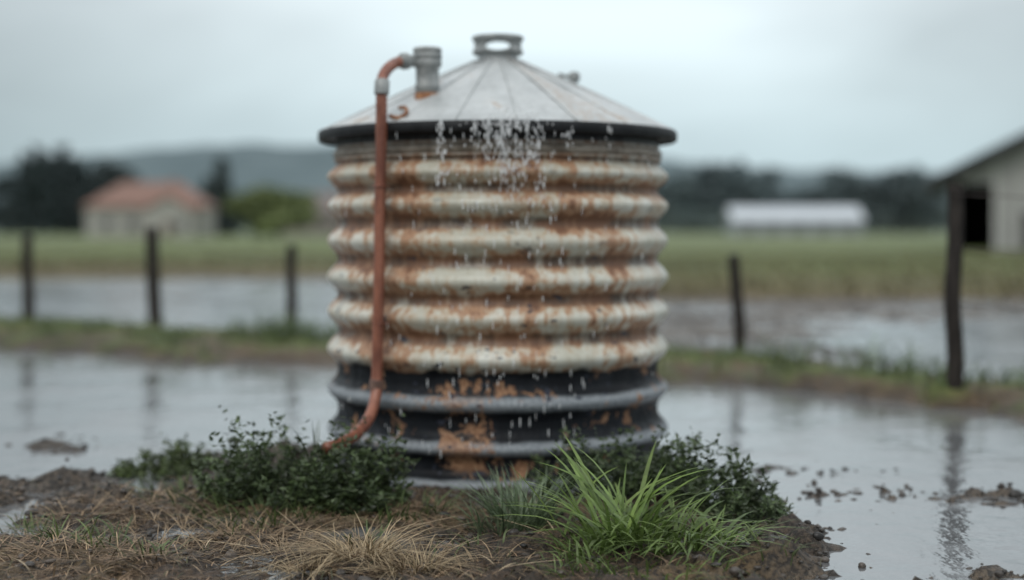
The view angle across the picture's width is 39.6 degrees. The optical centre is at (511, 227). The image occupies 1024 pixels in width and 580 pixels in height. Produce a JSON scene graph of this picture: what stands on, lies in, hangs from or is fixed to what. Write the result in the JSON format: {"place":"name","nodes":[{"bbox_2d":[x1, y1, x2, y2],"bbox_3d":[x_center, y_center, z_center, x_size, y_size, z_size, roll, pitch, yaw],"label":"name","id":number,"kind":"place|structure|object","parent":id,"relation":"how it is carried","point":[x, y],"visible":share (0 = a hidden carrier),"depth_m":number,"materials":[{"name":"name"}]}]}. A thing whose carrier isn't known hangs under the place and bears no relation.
{"place":"outdoors","nodes":[
{"label":"outdoors","id":0,"kind":"place"},
{"bbox_2d":[0,143,946,230],"bbox_3d":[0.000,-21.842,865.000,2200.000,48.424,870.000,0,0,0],"label":"hill","id":1,"kind":"structure","parent":0,"point":[252,166],"depth_m":660.19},
{"bbox_2d":[345,106,652,457],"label":"falling water drops","id":2,"kind":"object","parent":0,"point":[502,132],"visible":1,"depth_m":7.33,"materials":[{"name":"white"}]},
{"bbox_2d":[0,279,1023,579],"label":"flood water","id":3,"kind":"structure","parent":0,"point":[114,409],"depth_m":9.99,"materials":[{"name":"grey liquid"}]},
{"bbox_2d":[0,231,1023,579],"bbox_3d":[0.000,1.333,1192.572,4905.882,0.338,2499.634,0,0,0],"label":"ground","id":4,"kind":"structure","parent":0,"point":[1006,399],"depth_m":12.88,"materials":[{"name":"green plant"}]},
{"bbox_2d":[0,509,62,535],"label":"weed","id":5,"kind":"object","parent":4,"relation":"on","point":[29,523],"visible":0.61,"depth_m":6.47,"materials":[{"name":"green plant"}]},
{"bbox_2d":[0,144,106,235],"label":"distant tree belt","id":6,"kind":"object","parent":4,"relation":"on","point":[41,199],"visible":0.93,"depth_m":232.53,"materials":[{"name":"green plant"}]},
{"bbox_2d":[2,509,123,541],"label":"weed","id":7,"kind":"object","parent":4,"relation":"on","point":[49,534],"visible":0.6,"depth_m":6.17,"materials":[{"name":"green plant"}]},
{"bbox_2d":[0,488,170,538],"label":"dry grass tussock","id":8,"kind":"object","parent":4,"relation":"on","point":[100,502],"visible":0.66,"depth_m":6.57,"materials":[{"name":"brown plant"}]},
{"bbox_2d":[56,515,141,547],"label":"weed","id":9,"kind":"object","parent":4,"relation":"on","point":[103,536],"visible":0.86,"depth_m":6.03,"materials":[{"name":"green plant"}]},
{"bbox_2d":[0,522,205,579],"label":"dry grass tussock","id":10,"kind":"object","parent":4,"relation":"on","point":[38,550],"visible":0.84,"depth_m":5.76,"materials":[{"name":"beige plant"}]},
{"bbox_2d":[87,154,142,197],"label":"distant tree belt","id":11,"kind":"object","parent":4,"relation":"on","point":[114,175],"visible":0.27,"depth_m":264.88,"materials":[{"name":"green plant"}]},
{"bbox_2d":[0,217,255,233],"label":"distant hedge","id":12,"kind":"object","parent":4,"relation":"on","point":[246,224],"visible":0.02,"depth_m":277.98,"materials":[{"name":"green plant"}]},
{"bbox_2d":[35,481,250,527],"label":"dry grass tussock","id":13,"kind":"object","parent":4,"relation":"on","point":[159,494],"visible":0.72,"depth_m":6.81,"materials":[{"name":"brown plant"}]},
{"bbox_2d":[98,533,196,558],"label":"weed","id":14,"kind":"object","parent":4,"relation":"on","point":[160,546],"visible":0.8,"depth_m":5.81,"materials":[{"name":"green plant"}]},
{"bbox_2d":[81,178,218,236],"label":"farmhouse","id":15,"kind":"object","parent":4,"relation":"on","point":[172,208],"visible":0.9,"depth_m":194.81,"materials":[{"name":"beige stone"}]},
{"bbox_2d":[102,220,110,229],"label":"window","id":16,"kind":"structure","parent":15,"relation":"in","point":[103,221],"depth_m":194.79,"materials":[{"name":"grey glass"}]},
{"bbox_2d":[128,220,136,229],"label":"window","id":17,"kind":"structure","parent":15,"relation":"in","point":[129,221],"depth_m":195.03,"materials":[{"name":"grey glass"}]},
{"bbox_2d":[164,222,171,236],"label":"wing door","id":18,"kind":"structure","parent":15,"relation":"in","point":[167,225],"depth_m":192.01,"materials":[{"name":"grey"}]},
{"bbox_2d":[175,221,183,229],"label":"wing window","id":19,"kind":"structure","parent":15,"relation":"in","point":[179,225],"depth_m":192.15,"materials":[{"name":"grey glass"}]},
{"bbox_2d":[106,432,223,481],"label":"weed bush","id":20,"kind":"object","parent":4,"relation":"on","point":[179,461],"visible":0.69,"depth_m":7.83,"materials":[{"name":"green plant"}]},
{"bbox_2d":[71,498,269,549],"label":"dry grass tussock","id":21,"kind":"object","parent":4,"relation":"on","point":[166,525],"visible":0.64,"depth_m":6.44,"materials":[{"name":"brown plant"}]},
{"bbox_2d":[66,523,290,573],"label":"dry grass tussock","id":22,"kind":"object","parent":4,"relation":"on","point":[165,540],"visible":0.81,"depth_m":5.87,"materials":[{"name":"brown plant"}]},
{"bbox_2d":[122,468,235,508],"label":"green weed","id":23,"kind":"object","parent":4,"relation":"on","point":[180,483],"visible":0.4,"depth_m":7.18,"materials":[{"name":"green plant"}]},
{"bbox_2d":[199,175,223,229],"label":"pine tree","id":24,"kind":"object","parent":4,"relation":"on","point":[207,187],"visible":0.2,"depth_m":221.52,"materials":[{"name":"green plant"}]},
{"bbox_2d":[208,157,243,235],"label":"conifer tree","id":25,"kind":"object","parent":4,"relation":"on","point":[221,185],"visible":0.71,"depth_m":214.17,"materials":[{"name":"green plant"}]},
{"bbox_2d":[200,517,267,538],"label":"weed","id":26,"kind":"object","parent":4,"relation":"on","point":[238,528],"visible":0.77,"depth_m":6.27,"materials":[{"name":"brown plant"}]},
{"bbox_2d":[221,189,276,241],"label":"round shrub tree","id":27,"kind":"object","parent":4,"relation":"on","point":[258,211],"visible":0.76,"depth_m":119.66,"materials":[{"name":"green plant"}]},
{"bbox_2d":[150,473,369,529],"bbox_3d":[-1.178,1.305,6.722,0.979,0.224,1.130,0,0,34],"label":"green weed","id":28,"kind":"object","parent":4,"relation":"on","point":[227,510],"visible":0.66,"depth_m":6.64,"materials":[{"name":"green plant"}]},
{"bbox_2d":[161,506,369,561],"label":"dry grass tussock","id":29,"kind":"object","parent":4,"relation":"on","point":[264,524],"visible":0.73,"depth_m":6.29,"materials":[{"name":"brown plant"}]},
{"bbox_2d":[172,521,375,573],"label":"dry grass tussock","id":30,"kind":"object","parent":4,"relation":"on","point":[259,543],"visible":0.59,"depth_m":5.96,"materials":[{"name":"brown plant"}]},
{"bbox_2d":[238,182,321,242],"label":"round shrub tree","id":31,"kind":"object","parent":4,"relation":"on","point":[293,210],"visible":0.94,"depth_m":118.88,"materials":[{"name":"green plant"}]},
{"bbox_2d":[265,431,294,501],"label":"weed stem","id":32,"kind":"object","parent":4,"relation":"on","point":[280,465],"visible":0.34,"depth_m":6.99,"materials":[{"name":"green plant"}]},
{"bbox_2d":[0,492,560,579],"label":"straw stalks","id":33,"kind":"object","parent":4,"relation":"on","point":[274,547],"visible":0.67,"depth_m":6.10,"materials":[{"name":"beige plant"}]},
{"bbox_2d":[219,536,389,579],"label":"dry grass tussock","id":34,"kind":"object","parent":4,"relation":"on","point":[303,567],"visible":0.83,"depth_m":5.64,"materials":[{"name":"beige plant"}]},
{"bbox_2d":[189,405,420,514],"bbox_3d":[-1.027,1.140,6.930,1.060,0.529,0.810,0,0,-18],"label":"weed bush","id":35,"kind":"object","parent":4,"relation":"on","point":[256,474],"visible":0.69,"depth_m":6.86,"materials":[{"name":"green plant"}]},
{"bbox_2d":[246,434,363,477],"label":"weed stem","id":36,"kind":"object","parent":4,"relation":"on","point":[324,455],"visible":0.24,"depth_m":6.88,"materials":[{"name":"green plant"}]},
{"bbox_2d":[280,189,337,235],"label":"cottage","id":37,"kind":"structure","parent":4,"relation":"on","point":[329,223],"depth_m":223.50,"materials":[{"name":"beige stone"}]},
{"bbox_2d":[322,221,330,228],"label":"window","id":38,"kind":"structure","parent":37,"relation":"in","point":[323,222],"depth_m":223.66,"materials":[{"name":"grey glass"}]},
{"bbox_2d":[272,422,380,484],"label":"weed stem","id":39,"kind":"object","parent":4,"relation":"on","point":[314,448],"visible":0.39,"depth_m":6.97,"materials":[{"name":"green plant"}]},
{"bbox_2d":[280,413,415,517],"bbox_3d":[-0.781,1.161,6.870,0.659,0.478,0.576,0,0,0],"label":"weed bush","id":40,"kind":"object","parent":4,"relation":"on","point":[379,499],"visible":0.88,"depth_m":6.76,"materials":[{"name":"green plant"}]},
{"bbox_2d":[212,512,491,579],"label":"dry grass tussock","id":41,"kind":"object","parent":4,"relation":"on","point":[339,542],"visible":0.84,"depth_m":5.78,"materials":[{"name":"beige plant"}]},
{"bbox_2d":[315,519,407,548],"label":"weed","id":42,"kind":"object","parent":4,"relation":"on","point":[380,532],"visible":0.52,"depth_m":6.15,"materials":[{"name":"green plant"}]},
{"bbox_2d":[0,476,747,579],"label":"straw litter","id":43,"kind":"object","parent":4,"relation":"on","point":[110,555],"visible":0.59,"depth_m":5.97,"materials":[{"name":"brown plant"}]},
{"bbox_2d":[327,476,467,527],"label":"green weed","id":44,"kind":"object","parent":4,"relation":"on","point":[390,517],"visible":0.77,"depth_m":6.63,"materials":[{"name":"green plant"}]},
{"bbox_2d":[0,439,821,579],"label":"sparse grass","id":45,"kind":"structure","parent":4,"relation":"on","point":[156,546],"depth_m":5.83,"materials":[{"name":"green plant"}]},
{"bbox_2d":[325,530,508,579],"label":"dry grass tussock","id":46,"kind":"object","parent":4,"relation":"on","point":[435,564],"visible":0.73,"depth_m":5.66,"materials":[{"name":"plant"}]},
{"bbox_2d":[395,539,467,568],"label":"weed","id":47,"kind":"object","parent":4,"relation":"on","point":[435,554],"visible":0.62,"depth_m":5.82,"materials":[{"name":"brown plant"}]},
{"bbox_2d":[438,529,506,550],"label":"weed","id":48,"kind":"object","parent":4,"relation":"on","point":[477,542],"visible":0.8,"depth_m":6.03,"materials":[{"name":"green plant"}]},
{"bbox_2d":[376,539,573,579],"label":"dry grass tussock","id":49,"kind":"object","parent":4,"relation":"on","point":[485,554],"visible":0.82,"depth_m":5.67,"materials":[{"name":"beige plant"}]},
{"bbox_2d":[432,491,557,535],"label":"spiky weed","id":50,"kind":"object","parent":4,"relation":"on","point":[503,525],"visible":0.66,"depth_m":6.31,"materials":[{"name":"green plant"}]},
{"bbox_2d":[318,33,676,489],"bbox_3d":[-0.084,0.172,8.230,2.108,2.597,2.449,0,0,0],"label":"corrugated water tank","id":51,"kind":"object","parent":4,"relation":"on","point":[378,274],"visible":0.93,"depth_m":7.54,"materials":[{"name":"metal"}]},
{"bbox_2d":[0,251,1023,298],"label":"field grass","id":52,"kind":"structure","parent":4,"relation":"on","point":[999,289],"depth_m":40.65,"materials":[{"name":"green plant"}]},
{"bbox_2d":[0,183,1023,388],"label":"wire fence","id":53,"kind":"object","parent":4,"relation":"on","point":[955,363],"visible":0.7,"depth_m":15.14,"materials":[{"name":"wood"}]},
{"bbox_2d":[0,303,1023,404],"bbox_3d":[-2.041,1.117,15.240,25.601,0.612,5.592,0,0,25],"label":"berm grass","id":54,"kind":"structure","parent":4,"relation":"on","point":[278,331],"depth_m":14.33,"materials":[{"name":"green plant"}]},
{"bbox_2d":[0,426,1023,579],"bbox_3d":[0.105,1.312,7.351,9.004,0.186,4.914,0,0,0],"label":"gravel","id":55,"kind":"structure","parent":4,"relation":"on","point":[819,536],"depth_m":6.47,"materials":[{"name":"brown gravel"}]},
{"bbox_2d":[444,463,615,531],"bbox_3d":[0.066,1.236,6.464,0.813,0.291,0.709,0,0,0],"label":"spiky weed","id":56,"kind":"object","parent":4,"relation":"on","point":[492,511],"visible":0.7,"depth_m":6.45,"materials":[{"name":"green plant"}]},
{"bbox_2d":[510,539,619,575],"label":"weed","id":57,"kind":"object","parent":4,"relation":"on","point":[576,559],"visible":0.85,"depth_m":5.60,"materials":[{"name":"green plant"}]},
{"bbox_2d":[512,507,673,561],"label":"grass clump","id":58,"kind":"object","parent":4,"relation":"on","point":[601,543],"visible":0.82,"depth_m":5.80,"materials":[{"name":"green plant"}]},
{"bbox_2d":[484,462,743,550],"bbox_3d":[0.430,1.188,5.972,1.029,0.369,1.091,0,0,25],"label":"grass clump","id":59,"kind":"object","parent":4,"relation":"on","point":[652,522],"visible":0.71,"depth_m":5.90,"materials":[{"name":"green plant"}]},
{"bbox_2d":[521,426,732,498],"bbox_3d":[0.551,1.185,7.108,0.829,0.414,0.786,0,0,-33],"label":"weed bush","id":60,"kind":"object","parent":4,"relation":"on","point":[633,478],"visible":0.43,"depth_m":7.04,"materials":[{"name":"green plant"}]},
{"bbox_2d":[529,521,767,579],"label":"grass clump","id":61,"kind":"object","parent":4,"relation":"on","point":[629,557],"visible":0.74,"depth_m":5.53,"materials":[{"name":"green plant"}]},
{"bbox_2d":[570,488,800,563],"bbox_3d":[0.710,1.255,5.895,0.920,0.284,1.127,0,0,0],"label":"grass clump","id":62,"kind":"object","parent":4,"relation":"on","point":[691,542],"visible":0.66,"depth_m":5.85,"materials":[{"name":"green plant"}]},
{"bbox_2d":[625,425,782,521],"bbox_3d":[0.927,1.214,6.872,0.759,0.489,0.840,0,0,0],"label":"weed bush","id":63,"kind":"object","parent":4,"relation":"on","point":[699,484],"visible":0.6,"depth_m":6.76,"materials":[{"name":"green plant"}]},
{"bbox_2d":[627,486,800,549],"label":"grass clump","id":64,"kind":"object","parent":4,"relation":"on","point":[698,531],"visible":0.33,"depth_m":6.18,"materials":[{"name":"green plant"}]},
{"bbox_2d":[683,469,793,524],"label":"weed bush","id":65,"kind":"object","parent":4,"relation":"on","point":[766,509],"visible":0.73,"depth_m":6.54,"materials":[{"name":"green plant"}]},
{"bbox_2d":[710,521,813,574],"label":"weed","id":66,"kind":"object","parent":4,"relation":"on","point":[753,536],"visible":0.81,"depth_m":5.59,"materials":[{"name":"green plant"}]},
{"bbox_2d":[724,207,865,235],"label":"long white shed","id":67,"kind":"structure","parent":4,"relation":"on","point":[807,221],"depth_m":227.22,"materials":[{"name":"white metal"}]},
{"bbox_2d":[741,222,754,234],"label":"bay door","id":68,"kind":"structure","parent":67,"relation":"in","point":[747,228],"depth_m":227.24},
{"bbox_2d":[766,222,779,234],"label":"bay door","id":69,"kind":"structure","parent":67,"relation":"in","point":[772,228],"depth_m":227.07,"materials":[{"name":"grey"}]},
{"bbox_2d":[792,222,804,234],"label":"bay door","id":70,"kind":"structure","parent":67,"relation":"in","point":[798,228],"depth_m":226.96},
{"bbox_2d":[817,222,830,234],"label":"bay door","id":71,"kind":"structure","parent":67,"relation":"in","point":[823,228],"depth_m":226.79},
{"bbox_2d":[842,222,855,234],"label":"bay door","id":72,"kind":"structure","parent":67,"relation":"in","point":[848,228],"depth_m":226.68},
{"bbox_2d":[658,158,947,232],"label":"distant woodland","id":73,"kind":"object","parent":4,"relation":"on","point":[714,186],"visible":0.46,"depth_m":339.94,"materials":[{"name":"green plant"}]},
{"bbox_2d":[658,201,947,232],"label":"distant hedge","id":74,"kind":"object","parent":4,"relation":"on","point":[703,221],"visible":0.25,"depth_m":315.19,"materials":[{"name":"green plant"}]},
{"bbox_2d":[658,297,1023,372],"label":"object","id":75,"kind":"structure","parent":4,"relation":"on","point":[757,339],"depth_m":21.38,"materials":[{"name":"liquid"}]},
{"bbox_2d":[851,167,947,234],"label":"distant tree belt","id":76,"kind":"object","parent":4,"relation":"on","point":[920,207],"visible":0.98,"depth_m":252.22,"materials":[{"name":"green plant"}]},
{"bbox_2d":[922,132,1023,250],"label":"farm barn","id":77,"kind":"structure","parent":4,"relation":"on","point":[996,223],"depth_m":77.28,"materials":[{"name":"beige wood"}]},
{"bbox_2d":[1023,213,1023,250],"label":"personnel door","id":78,"kind":"structure","parent":77,"relation":"in","point":[1023,213],"depth_m":76.86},
{"bbox_2d":[0,0,1023,171],"label":"sky","id":79,"kind":"structure","parent":0,"point":[798,85],"materials":[{"name":"grey"}]},
{"bbox_2d":[509,433,726,547],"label":"tall grass","id":80,"kind":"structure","parent":0,"point":[582,476],"depth_m":6.00,"materials":[{"name":"green plant"}]}
]}

